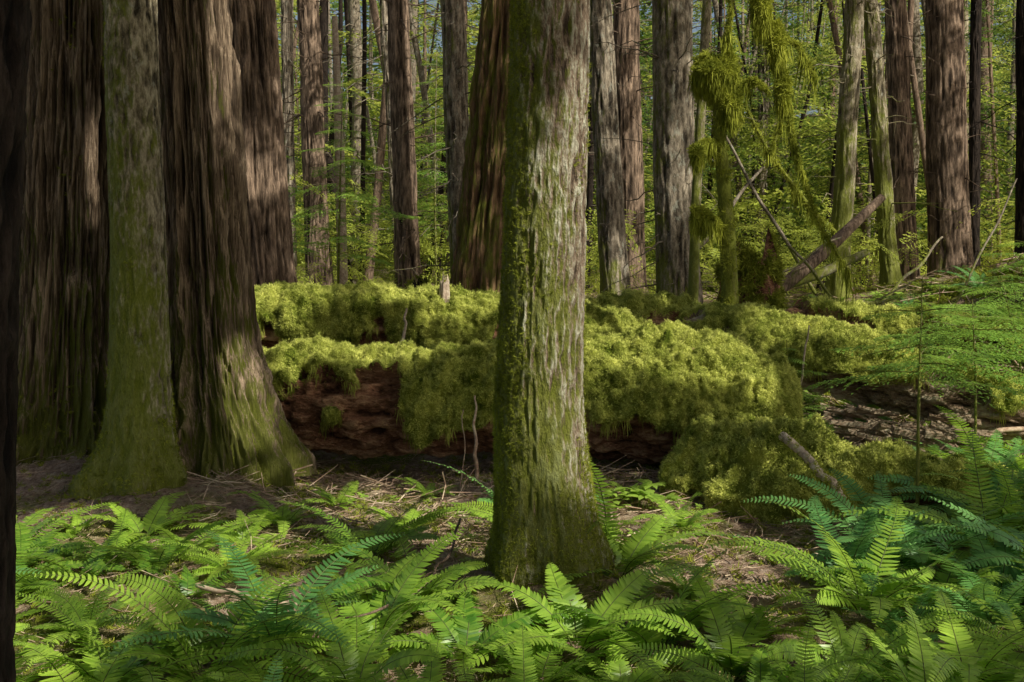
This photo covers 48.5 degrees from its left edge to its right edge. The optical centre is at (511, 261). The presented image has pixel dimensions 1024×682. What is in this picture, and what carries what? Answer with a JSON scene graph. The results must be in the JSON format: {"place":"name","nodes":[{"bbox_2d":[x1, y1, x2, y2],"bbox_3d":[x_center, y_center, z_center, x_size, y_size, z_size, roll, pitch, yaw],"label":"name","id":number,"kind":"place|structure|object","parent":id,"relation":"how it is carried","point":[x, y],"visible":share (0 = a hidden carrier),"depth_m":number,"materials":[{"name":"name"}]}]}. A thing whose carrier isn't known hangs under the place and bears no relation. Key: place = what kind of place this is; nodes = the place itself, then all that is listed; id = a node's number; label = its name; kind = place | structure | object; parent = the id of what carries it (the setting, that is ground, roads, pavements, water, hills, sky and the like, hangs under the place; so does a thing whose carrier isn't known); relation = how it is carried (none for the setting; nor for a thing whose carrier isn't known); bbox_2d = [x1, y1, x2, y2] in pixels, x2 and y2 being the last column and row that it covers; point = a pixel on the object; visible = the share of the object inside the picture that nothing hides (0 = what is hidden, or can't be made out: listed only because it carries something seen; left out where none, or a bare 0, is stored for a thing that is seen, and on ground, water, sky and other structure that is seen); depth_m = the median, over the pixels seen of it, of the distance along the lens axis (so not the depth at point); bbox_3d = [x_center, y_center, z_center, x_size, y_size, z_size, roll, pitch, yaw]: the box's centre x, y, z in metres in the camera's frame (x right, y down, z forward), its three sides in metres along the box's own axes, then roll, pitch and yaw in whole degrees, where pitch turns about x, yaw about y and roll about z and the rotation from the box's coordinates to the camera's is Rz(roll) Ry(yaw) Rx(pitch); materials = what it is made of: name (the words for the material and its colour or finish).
{"place":"outdoors","nodes":[
{"label":"outdoors","id":0,"kind":"place"},
{"bbox_2d":[14,248,1023,681],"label":"forest floor ground","id":1,"kind":"structure","parent":0,"point":[214,599],"depth_m":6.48,"materials":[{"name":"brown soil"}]},
{"bbox_2d":[0,0,31,681],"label":"fir tree","id":2,"kind":"object","parent":1,"relation":"on","point":[15,23],"visible":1,"depth_m":3.49,"materials":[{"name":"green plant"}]},
{"bbox_2d":[16,0,109,465],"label":"cedar tree","id":3,"kind":"object","parent":1,"relation":"on","point":[64,260],"visible":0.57,"depth_m":8.07,"materials":[{"name":"brown plant"}]},
{"bbox_2d":[15,502,119,566],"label":"sword fern","id":4,"kind":"object","parent":1,"relation":"on","point":[30,520],"visible":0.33,"depth_m":6.32,"materials":[{"name":"green plant"}]},
{"bbox_2d":[15,522,123,568],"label":"sword fern","id":5,"kind":"object","parent":1,"relation":"on","point":[46,539],"visible":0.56,"depth_m":5.98,"materials":[{"name":"green plant"}]},
{"bbox_2d":[15,531,148,605],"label":"sword fern","id":6,"kind":"object","parent":1,"relation":"on","point":[28,580],"visible":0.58,"depth_m":5.29,"materials":[{"name":"green plant"}]},
{"bbox_2d":[17,531,153,583],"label":"sword fern","id":7,"kind":"object","parent":1,"relation":"on","point":[97,564],"visible":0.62,"depth_m":5.46,"materials":[{"name":"green plant"}]},
{"bbox_2d":[15,567,162,669],"bbox_3d":[-1.778,1.468,4.873,0.755,0.300,0.807,0,0,-45],"label":"sword fern","id":8,"kind":"object","parent":1,"relation":"on","point":[82,620],"visible":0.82,"depth_m":4.89,"materials":[{"name":"green plant"}]},
{"bbox_2d":[16,508,189,579],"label":"sword fern","id":9,"kind":"object","parent":1,"relation":"on","point":[117,559],"visible":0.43,"depth_m":5.99,"materials":[{"name":"green plant"}]},
{"bbox_2d":[66,0,188,499],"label":"mossy hemlock tree","id":10,"kind":"object","parent":1,"relation":"on","point":[136,448],"visible":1,"depth_m":7.20,"materials":[{"name":"green plant"}]},
{"bbox_2d":[15,613,289,681],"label":"sword fern","id":11,"kind":"object","parent":1,"relation":"on","point":[104,676],"visible":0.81,"depth_m":4.21,"materials":[{"name":"green plant"}]},
{"bbox_2d":[15,625,290,681],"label":"sword fern","id":12,"kind":"object","parent":1,"relation":"on","point":[133,665],"visible":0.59,"depth_m":4.48,"materials":[{"name":"green plant"}]},
{"bbox_2d":[72,491,238,546],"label":"sword fern","id":13,"kind":"object","parent":1,"relation":"on","point":[156,515],"visible":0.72,"depth_m":6.54,"materials":[{"name":"green plant"}]},
{"bbox_2d":[82,520,275,576],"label":"sword fern","id":14,"kind":"object","parent":1,"relation":"on","point":[169,551],"visible":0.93,"depth_m":5.69,"materials":[{"name":"green plant"}]},
{"bbox_2d":[29,571,330,681],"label":"sword fern","id":15,"kind":"object","parent":1,"relation":"on","point":[179,646],"visible":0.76,"depth_m":4.49,"materials":[{"name":"green plant"}]},
{"bbox_2d":[134,567,274,613],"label":"sword fern","id":16,"kind":"object","parent":1,"relation":"on","point":[187,581],"visible":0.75,"depth_m":5.47,"materials":[{"name":"green plant"}]},
{"bbox_2d":[150,511,298,582],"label":"sword fern","id":17,"kind":"object","parent":1,"relation":"on","point":[253,555],"visible":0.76,"depth_m":5.81,"materials":[{"name":"green plant"}]},
{"bbox_2d":[157,0,319,486],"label":"cedar tree","id":18,"kind":"object","parent":1,"relation":"on","point":[229,414],"visible":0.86,"depth_m":7.76,"materials":[{"name":"brown plant"}]},
{"bbox_2d":[196,509,293,553],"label":"sword fern","id":19,"kind":"object","parent":1,"relation":"on","point":[233,536],"visible":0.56,"depth_m":6.40,"materials":[{"name":"green plant"}]},
{"bbox_2d":[104,529,408,652],"bbox_3d":[-1.024,1.421,4.657,0.980,0.418,1.171,0,0,7],"label":"sword fern","id":20,"kind":"object","parent":1,"relation":"on","point":[262,614],"visible":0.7,"depth_m":4.60,"materials":[{"name":"green plant"}]},
{"bbox_2d":[228,0,296,286],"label":"cedar tree","id":21,"kind":"object","parent":1,"relation":"on","point":[255,43],"visible":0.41,"depth_m":12.21,"materials":[{"name":"brown plant"}]},
{"bbox_2d":[227,489,334,539],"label":"sword fern","id":22,"kind":"object","parent":1,"relation":"on","point":[279,517],"visible":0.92,"depth_m":6.67,"materials":[{"name":"green plant"}]},
{"bbox_2d":[277,0,332,281],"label":"hemlock tree","id":23,"kind":"object","parent":1,"relation":"on","point":[287,32],"visible":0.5,"depth_m":18.92,"materials":[{"name":"grey plant"}]},
{"bbox_2d":[276,0,384,285],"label":"fir tree","id":24,"kind":"object","parent":1,"relation":"on","point":[311,91],"visible":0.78,"depth_m":16.86,"materials":[{"name":"brown plant"}]},
{"bbox_2d":[216,588,450,681],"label":"sword fern","id":25,"kind":"object","parent":1,"relation":"on","point":[346,668],"visible":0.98,"depth_m":4.25,"materials":[{"name":"green plant"}]},
{"bbox_2d":[200,527,466,681],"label":"sword fern","id":26,"kind":"object","parent":1,"relation":"on","point":[387,617],"visible":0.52,"depth_m":4.91,"materials":[{"name":"green plant"}]},
{"bbox_2d":[332,16,347,284],"bbox_3d":[-2.595,-1.450,17.200,0.260,4.504,0.170,0,0,0],"label":"dead tree pole","id":27,"kind":"object","parent":1,"relation":"on","point":[337,135],"visible":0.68,"depth_m":17.15,"materials":[{"name":"brown wood"}]},
{"bbox_2d":[289,72,418,283],"bbox_3d":[-2.270,-0.851,15.012,2.193,3.400,1.767,0,0,0],"label":"hemlock sapling","id":28,"kind":"object","parent":1,"relation":"on","point":[359,197],"visible":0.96,"depth_m":14.99,"materials":[{"name":"green plant"}]},
{"bbox_2d":[262,487,452,559],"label":"sword fern","id":29,"kind":"object","parent":1,"relation":"on","point":[385,546],"visible":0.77,"depth_m":6.00,"materials":[{"name":"green plant"}]},
{"bbox_2d":[324,0,433,281],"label":"hemlock tree","id":30,"kind":"object","parent":1,"relation":"on","point":[383,17],"visible":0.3,"depth_m":19.92,"materials":[{"name":"green plant"}]},
{"bbox_2d":[334,0,447,288],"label":"fir tree","id":31,"kind":"object","parent":1,"relation":"on","point":[407,249],"visible":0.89,"depth_m":16.36,"materials":[{"name":"brown plant"}]},
{"bbox_2d":[367,47,447,285],"bbox_3d":[-1.220,-1.389,17.943,2.378,4.000,1.783,0,0,29],"label":"hemlock sapling","id":32,"kind":"object","parent":1,"relation":"on","point":[434,181],"visible":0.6,"depth_m":17.99,"materials":[{"name":"green plant"}]},
{"bbox_2d":[327,537,502,614],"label":"sword fern","id":33,"kind":"object","parent":1,"relation":"on","point":[439,583],"visible":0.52,"depth_m":5.22,"materials":[{"name":"green plant"}]},
{"bbox_2d":[379,0,478,275],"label":"fir tree","id":34,"kind":"object","parent":1,"relation":"on","point":[456,115],"visible":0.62,"depth_m":15.36,"materials":[{"name":"brown plant"}]},
{"bbox_2d":[254,279,644,349],"bbox_3d":[-0.572,0.657,10.332,4.450,1.002,0.928,0,0,3],"label":"mossy fallen log","id":35,"kind":"object","parent":1,"relation":"on","point":[362,312],"visible":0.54,"depth_m":10.07,"materials":[{"name":"green plant"}]},
{"bbox_2d":[392,633,526,681],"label":"sword fern","id":36,"kind":"object","parent":1,"relation":"on","point":[430,671],"visible":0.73,"depth_m":4.19,"materials":[{"name":"green plant"}]},
{"bbox_2d":[344,590,592,681],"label":"sword fern","id":37,"kind":"object","parent":1,"relation":"on","point":[465,627],"visible":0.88,"depth_m":4.67,"materials":[{"name":"green plant"}]},
{"bbox_2d":[449,0,510,292],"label":"old growth snag","id":38,"kind":"object","parent":1,"relation":"on","point":[477,257],"visible":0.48,"depth_m":12.89,"materials":[{"name":"brown wood"}]},
{"bbox_2d":[14,258,1023,681],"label":"ground moss","id":39,"kind":"object","parent":1,"relation":"on","point":[470,550],"visible":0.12,"depth_m":6.67,"materials":[{"name":"green plant"}]},
{"bbox_2d":[509,623,537,681],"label":"sword fern","id":40,"kind":"object","parent":1,"relation":"on","point":[518,677],"visible":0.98,"depth_m":4.14,"materials":[{"name":"green plant"}]},
{"bbox_2d":[40,255,1023,576],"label":"herb groundcover","id":41,"kind":"object","parent":1,"relation":"on","point":[636,489],"visible":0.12,"depth_m":7.36,"materials":[{"name":"green plant"}]},
{"bbox_2d":[262,318,804,464],"bbox_3d":[-0.090,1.051,8.854,4.612,1.242,1.376,0,0,10],"label":"mossy fallen log","id":42,"kind":"object","parent":1,"relation":"on","point":[651,389],"visible":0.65,"depth_m":8.39,"materials":[{"name":"green plant"}]},
{"bbox_2d":[456,608,630,681],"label":"sword fern","id":43,"kind":"object","parent":1,"relation":"on","point":[565,672],"visible":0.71,"depth_m":4.40,"materials":[{"name":"green plant"}]},
{"bbox_2d":[482,0,616,590],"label":"spruce tree","id":44,"kind":"object","parent":1,"relation":"on","point":[545,510],"visible":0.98,"depth_m":5.32,"materials":[{"name":"green plant"}]},
{"bbox_2d":[448,562,700,681],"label":"sword fern","id":45,"kind":"object","parent":1,"relation":"on","point":[616,599],"visible":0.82,"depth_m":4.72,"materials":[{"name":"green plant"}]},
{"bbox_2d":[478,460,738,559],"bbox_3d":[0.484,1.352,6.029,1.360,0.487,1.464,-7,-27,45],"label":"sword fern","id":46,"kind":"object","parent":1,"relation":"on","point":[609,524],"visible":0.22,"depth_m":5.90,"materials":[{"name":"green plant"}]},
{"bbox_2d":[587,0,631,294],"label":"alder tree","id":47,"kind":"object","parent":1,"relation":"on","point":[612,245],"visible":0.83,"depth_m":14.85,"materials":[{"name":"grey plant"}]},
{"bbox_2d":[536,510,725,595],"bbox_3d":[0.533,1.406,5.483,1.014,0.242,1.068,-4,7,14],"label":"sword fern","id":48,"kind":"object","parent":1,"relation":"on","point":[638,547],"visible":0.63,"depth_m":5.54,"materials":[{"name":"green plant"}]},
{"bbox_2d":[558,639,709,681],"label":"sword fern","id":49,"kind":"object","parent":1,"relation":"on","point":[615,668],"visible":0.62,"depth_m":4.36,"materials":[{"name":"green plant"}]},
{"bbox_2d":[587,0,693,292],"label":"fir tree","id":50,"kind":"object","parent":1,"relation":"on","point":[626,25],"visible":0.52,"depth_m":16.81,"materials":[{"name":"grey plant"}]},
{"bbox_2d":[586,287,701,324],"bbox_3d":[1.168,0.707,11.395,1.473,0.906,1.053,0,0,-18],"label":"mossy stump root","id":51,"kind":"object","parent":1,"relation":"on","point":[659,307],"visible":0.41,"depth_m":11.19,"materials":[{"name":"green plant"}]},
{"bbox_2d":[275,0,1015,295],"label":"distant tree trunks","id":52,"kind":"object","parent":1,"relation":"on","point":[352,15],"visible":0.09,"depth_m":24.09,"materials":[{"name":"brown plant"}]},
{"bbox_2d":[275,0,1016,292],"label":"distant conifer foliage","id":53,"kind":"object","parent":1,"relation":"on","point":[1000,74],"visible":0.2,"depth_m":24.62,"materials":[{"name":"green plant"}]},
{"bbox_2d":[289,175,1014,301],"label":"understory shrubs","id":54,"kind":"object","parent":1,"relation":"on","point":[430,251],"visible":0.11,"depth_m":18.27,"materials":[{"name":"green plant"}]},
{"bbox_2d":[522,543,813,670],"bbox_3d":[0.651,1.418,4.688,1.219,0.329,1.032,-19,-5,14],"label":"sword fern","id":55,"kind":"object","parent":1,"relation":"on","point":[640,634],"visible":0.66,"depth_m":4.59,"materials":[{"name":"green plant"}]},
{"bbox_2d":[590,0,758,303],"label":"hemlock tree","id":56,"kind":"object","parent":1,"relation":"on","point":[673,105],"visible":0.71,"depth_m":13.00,"materials":[{"name":"grey plant"}]},
{"bbox_2d":[625,492,724,531],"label":"sword fern","id":57,"kind":"object","parent":1,"relation":"on","point":[682,522],"visible":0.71,"depth_m":6.67,"materials":[{"name":"green plant"}]},
{"bbox_2d":[688,0,710,301],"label":"mossy sapling pole","id":58,"kind":"object","parent":1,"relation":"on","point":[693,276],"visible":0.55,"depth_m":11.46,"materials":[{"name":"green plant"}]},
{"bbox_2d":[606,568,835,681],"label":"sword fern","id":59,"kind":"object","parent":1,"relation":"on","point":[728,653],"visible":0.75,"depth_m":4.44,"materials":[{"name":"green plant"}]},
{"bbox_2d":[687,0,771,305],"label":"moss covered snag","id":60,"kind":"object","parent":1,"relation":"on","point":[719,86],"visible":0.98,"depth_m":10.91,"materials":[{"name":"green plant"}]},
{"bbox_2d":[625,642,866,681],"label":"sword fern","id":61,"kind":"object","parent":1,"relation":"on","point":[713,675],"visible":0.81,"depth_m":4.12,"materials":[{"name":"green plant"}]},
{"bbox_2d":[712,225,787,309],"bbox_3d":[2.806,0.200,13.226,1.257,1.312,1.190,0,0,0],"label":"broken stump","id":62,"kind":"object","parent":1,"relation":"on","point":[760,280],"visible":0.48,"depth_m":12.90,"materials":[{"name":"green plant"}]},
{"bbox_2d":[654,594,849,645],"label":"sword fern","id":63,"kind":"object","parent":1,"relation":"on","point":[742,612],"visible":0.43,"depth_m":4.79,"materials":[{"name":"green plant"}]},
{"bbox_2d":[710,0,818,255],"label":"hemlock tree","id":64,"kind":"object","parent":1,"relation":"on","point":[762,175],"visible":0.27,"depth_m":22.92,"materials":[{"name":"green plant"}]},
{"bbox_2d":[745,0,868,306],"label":"moss draped branch","id":65,"kind":"object","parent":1,"relation":"on","point":[774,36],"visible":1,"depth_m":8.89,"materials":[{"name":"green plant"}]},
{"bbox_2d":[769,616,859,681],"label":"sword fern","id":66,"kind":"object","parent":1,"relation":"on","point":[804,671],"visible":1,"depth_m":3.66,"materials":[{"name":"green plant"}]},
{"bbox_2d":[774,431,878,551],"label":"mossy fallen branch","id":67,"kind":"object","parent":1,"relation":"on","point":[808,460],"visible":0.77,"depth_m":6.74,"materials":[{"name":"wood"}]},
{"bbox_2d":[781,194,885,293],"bbox_3d":[3.968,-0.195,14.247,1.777,1.328,0.170,0,0,-24],"label":"leaning dead log","id":68,"kind":"object","parent":1,"relation":"on","point":[795,276],"visible":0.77,"depth_m":14.20,"materials":[{"name":"brown wood"}]},
{"bbox_2d":[701,495,968,602],"bbox_3d":[1.624,1.419,5.614,0.900,0.463,1.083,0,0,-35],"label":"sword fern","id":69,"kind":"object","parent":1,"relation":"on","point":[858,547],"visible":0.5,"depth_m":5.68,"materials":[{"name":"green plant"}]},
{"bbox_2d":[777,0,893,298],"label":"hemlock tree","id":70,"kind":"object","parent":1,"relation":"on","point":[845,162],"visible":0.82,"depth_m":15.49,"materials":[{"name":"green plant"}]},
{"bbox_2d":[745,109,836,237],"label":"moss draped branch","id":71,"kind":"object","parent":70,"relation":"attached to","point":[769,153],"visible":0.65,"depth_m":15.03,"materials":[{"name":"green plant"}]},
{"bbox_2d":[657,411,1023,526],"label":"mossy rotten log","id":72,"kind":"object","parent":1,"relation":"on","point":[730,464],"visible":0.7,"depth_m":7.20,"materials":[{"name":"green plant"}]},
{"bbox_2d":[676,299,1023,440],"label":"mossy fallen log","id":73,"kind":"object","parent":1,"relation":"on","point":[768,329],"visible":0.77,"depth_m":9.56,"materials":[{"name":"green plant"}]},
{"bbox_2d":[701,496,1006,632],"bbox_3d":[1.549,1.340,5.148,1.437,0.543,1.335,7,6,-3],"label":"sword fern","id":74,"kind":"object","parent":1,"relation":"on","point":[830,593],"visible":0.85,"depth_m":5.20,"materials":[{"name":"green plant"}]},
{"bbox_2d":[740,584,973,681],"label":"sword fern","id":75,"kind":"object","parent":1,"relation":"on","point":[840,640],"visible":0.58,"depth_m":4.28,"materials":[{"name":"green plant"}]},
{"bbox_2d":[740,468,981,570],"bbox_3d":[2.041,1.453,6.221,1.200,0.399,1.270,-1,10,-19],"label":"sword fern","id":76,"kind":"object","parent":1,"relation":"on","point":[878,524],"visible":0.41,"depth_m":6.43,"materials":[{"name":"green plant"}]},
{"bbox_2d":[785,610,952,681],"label":"sword fern","id":77,"kind":"object","parent":1,"relation":"on","point":[879,632],"visible":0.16,"depth_m":4.51,"materials":[{"name":"green plant"}]},
{"bbox_2d":[821,0,952,282],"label":"fir tree","id":78,"kind":"object","parent":1,"relation":"on","point":[899,89],"visible":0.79,"depth_m":17.35,"materials":[{"name":"brown plant"}]},
{"bbox_2d":[823,0,957,286],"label":"hemlock tree","id":79,"kind":"object","parent":1,"relation":"on","point":[890,271],"visible":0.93,"depth_m":15.90,"materials":[{"name":"green plant"}]},
{"bbox_2d":[781,492,1023,570],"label":"sword fern","id":80,"kind":"object","parent":1,"relation":"on","point":[922,558],"visible":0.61,"depth_m":5.88,"materials":[{"name":"green plant"}]},
{"bbox_2d":[808,584,999,644],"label":"sword fern","id":81,"kind":"object","parent":1,"relation":"on","point":[898,615],"visible":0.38,"depth_m":4.88,"materials":[{"name":"green plant"}]},
{"bbox_2d":[785,291,1023,354],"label":"mossy fallen log","id":82,"kind":"object","parent":1,"relation":"on","point":[824,305],"visible":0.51,"depth_m":11.94,"materials":[{"name":"green plant"}]},
{"bbox_2d":[794,550,1023,616],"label":"sword fern","id":83,"kind":"object","parent":1,"relation":"on","point":[993,576],"visible":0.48,"depth_m":5.31,"materials":[{"name":"green plant"}]},
{"bbox_2d":[804,277,1023,505],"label":"hemlock sapling","id":84,"kind":"object","parent":1,"relation":"on","point":[949,383],"visible":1,"depth_m":6.79,"materials":[{"name":"green plant"}]},
{"bbox_2d":[820,403,1019,462],"bbox_3d":[3.171,1.402,9.016,1.413,0.459,0.946,0,0,0],"label":"splintered rotten wood","id":85,"kind":"object","parent":1,"relation":"on","point":[869,429],"visible":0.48,"depth_m":8.86,"materials":[{"name":"brown wood"}]},
{"bbox_2d":[823,599,1022,681],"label":"sword fern","id":86,"kind":"object","parent":1,"relation":"on","point":[922,661],"visible":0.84,"depth_m":4.06,"materials":[{"name":"green plant"}]},
{"bbox_2d":[829,429,1023,575],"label":"sword fern","id":87,"kind":"object","parent":1,"relation":"on","point":[930,516],"visible":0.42,"depth_m":6.38,"materials":[{"name":"green plant"}]},
{"bbox_2d":[853,499,1023,618],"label":"sword fern","id":88,"kind":"object","parent":1,"relation":"on","point":[984,548],"visible":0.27,"depth_m":5.55,"materials":[{"name":"green plant"}]},
{"bbox_2d":[860,589,1023,681],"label":"sword fern","id":89,"kind":"object","parent":1,"relation":"on","point":[962,667],"visible":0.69,"depth_m":4.24,"materials":[{"name":"green plant"}]},
{"bbox_2d":[866,299,1023,454],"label":"hemlock sapling","id":90,"kind":"object","parent":1,"relation":"on","point":[1013,356],"visible":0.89,"depth_m":8.56,"materials":[{"name":"green plant"}]},
{"bbox_2d":[868,455,1023,530],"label":"sword fern","id":91,"kind":"object","parent":1,"relation":"on","point":[920,489],"visible":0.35,"depth_m":6.96,"materials":[{"name":"green plant"}]},
{"bbox_2d":[876,569,1023,635],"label":"sword fern","id":92,"kind":"object","parent":1,"relation":"on","point":[1013,592],"visible":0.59,"depth_m":4.83,"materials":[{"name":"green plant"}]},
{"bbox_2d":[907,0,1002,276],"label":"cedar tree","id":93,"kind":"object","parent":1,"relation":"on","point":[946,137],"visible":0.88,"depth_m":17.25,"materials":[{"name":"brown plant"}]},
{"bbox_2d":[888,276,1023,446],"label":"hemlock sapling","id":94,"kind":"object","parent":1,"relation":"on","point":[985,304],"visible":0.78,"depth_m":9.30,"materials":[{"name":"green plant"}]},
{"bbox_2d":[909,240,1023,349],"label":"hemlock sapling","id":95,"kind":"object","parent":1,"relation":"on","point":[1003,269],"visible":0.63,"depth_m":11.13,"materials":[{"name":"green plant"}]},
{"bbox_2d":[912,443,1023,529],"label":"sword fern","id":96,"kind":"object","parent":1,"relation":"on","point":[1004,509],"visible":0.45,"depth_m":6.45,"materials":[{"name":"green plant"}]},
{"bbox_2d":[921,0,1015,268],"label":"fir tree","id":97,"kind":"object","parent":1,"relation":"on","point":[975,73],"visible":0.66,"depth_m":19.42,"materials":[{"name":"brown plant"}]},
{"bbox_2d":[916,604,1023,662],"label":"sword fern","id":98,"kind":"object","parent":1,"relation":"on","point":[1016,656],"visible":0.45,"depth_m":4.51,"materials":[{"name":"green plant"}]},
{"bbox_2d":[928,496,1023,572],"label":"sword fern","id":99,"kind":"object","parent":1,"relation":"on","point":[1006,538],"visible":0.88,"depth_m":5.47,"materials":[{"name":"green plant"}]},
{"bbox_2d":[964,0,1023,256],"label":"fir tree","id":100,"kind":"object","parent":1,"relation":"on","point":[1019,144],"visible":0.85,"depth_m":16.14,"materials":[{"name":"brown plant"}]},
{"bbox_2d":[277,0,1011,167],"label":"sky","id":101,"kind":"structure","parent":0,"point":[696,29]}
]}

